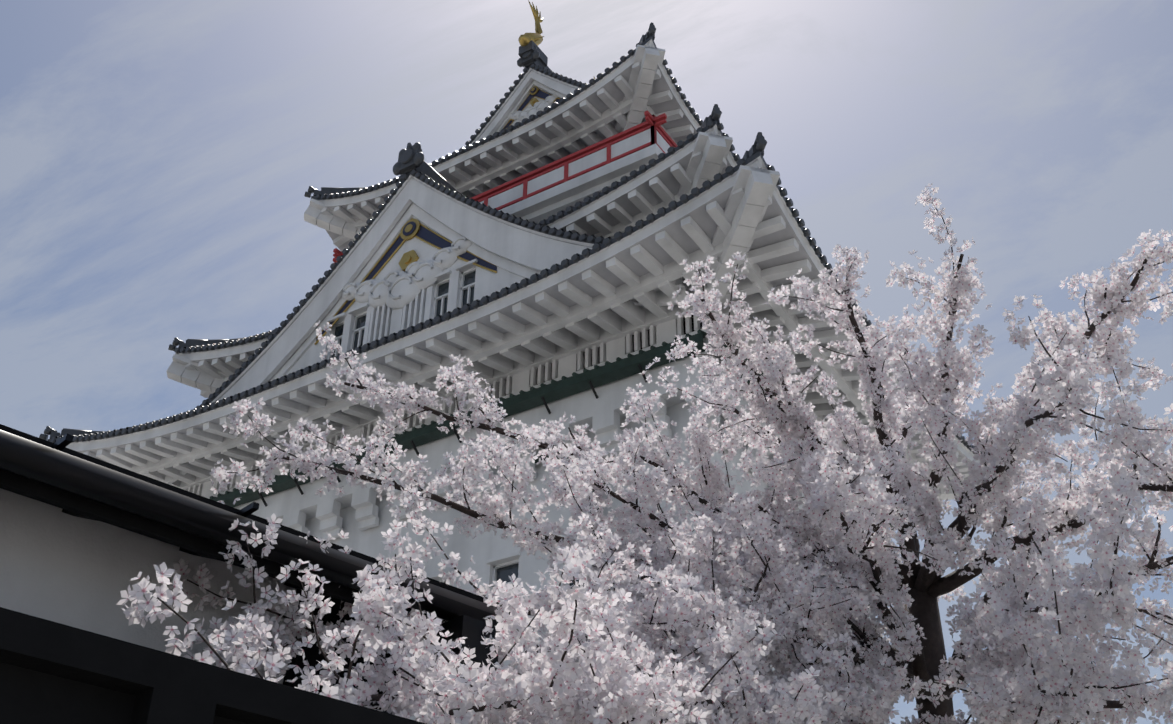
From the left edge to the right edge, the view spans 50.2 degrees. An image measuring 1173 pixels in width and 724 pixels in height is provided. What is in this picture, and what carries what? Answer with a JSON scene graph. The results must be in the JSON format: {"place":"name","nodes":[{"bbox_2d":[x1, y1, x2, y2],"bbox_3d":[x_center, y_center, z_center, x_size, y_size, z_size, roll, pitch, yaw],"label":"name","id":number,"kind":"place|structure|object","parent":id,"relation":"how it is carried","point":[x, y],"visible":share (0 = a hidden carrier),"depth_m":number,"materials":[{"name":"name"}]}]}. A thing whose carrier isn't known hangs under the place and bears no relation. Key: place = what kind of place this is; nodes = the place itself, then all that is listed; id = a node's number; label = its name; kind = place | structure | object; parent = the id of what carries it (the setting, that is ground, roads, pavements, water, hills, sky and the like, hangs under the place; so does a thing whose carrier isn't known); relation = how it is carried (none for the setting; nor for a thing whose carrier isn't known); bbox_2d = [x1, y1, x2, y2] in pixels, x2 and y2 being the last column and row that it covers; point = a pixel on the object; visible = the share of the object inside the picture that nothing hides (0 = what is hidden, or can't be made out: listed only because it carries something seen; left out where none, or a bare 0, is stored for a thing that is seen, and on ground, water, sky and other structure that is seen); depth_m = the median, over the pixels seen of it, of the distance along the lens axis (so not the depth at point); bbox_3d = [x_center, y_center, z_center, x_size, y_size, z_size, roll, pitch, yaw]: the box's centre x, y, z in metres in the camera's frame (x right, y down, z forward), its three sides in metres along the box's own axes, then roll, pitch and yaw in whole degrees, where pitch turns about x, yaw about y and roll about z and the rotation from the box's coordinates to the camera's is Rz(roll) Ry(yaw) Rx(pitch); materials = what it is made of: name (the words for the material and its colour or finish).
{"place":"outdoors","nodes":[
{"label":"outdoors","id":0,"kind":"place"},
{"bbox_2d":[0,0,1172,723],"label":"sky","id":1,"kind":"structure","parent":0,"point":[159,159],"materials":[{"name":"blue"}]},
{"label":"ground","id":2,"kind":"structure","parent":0,"visible":0},
{"bbox_2d":[0,424,502,723],"bbox_3d":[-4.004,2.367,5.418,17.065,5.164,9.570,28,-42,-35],"label":"wall","id":3,"kind":"structure","parent":2,"relation":"on","point":[84,539],"depth_m":3.70,"materials":[{"name":"paint"}]},
{"bbox_2d":[39,0,981,723],"bbox_3d":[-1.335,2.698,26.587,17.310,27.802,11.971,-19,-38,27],"label":"castle","id":4,"kind":"structure","parent":2,"relation":"on","point":[537,240],"depth_m":23.28,"materials":[{"name":"white paint"}]},
{"bbox_2d":[157,202,1172,723],"bbox_3d":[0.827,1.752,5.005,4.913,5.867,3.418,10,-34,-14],"label":"tree branches","id":5,"kind":"object","parent":2,"relation":"on","point":[925,590],"visible":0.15,"depth_m":6.08,"materials":[{"name":"brown plant"}]},
{"bbox_2d":[116,183,1172,723],"bbox_3d":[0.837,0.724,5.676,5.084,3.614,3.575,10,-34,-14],"label":"cherry blossoms","id":6,"kind":"object","parent":5,"relation":"attached to","point":[626,605],"visible":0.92,"depth_m":5.33,"materials":[{"name":"white plant"}]}
]}

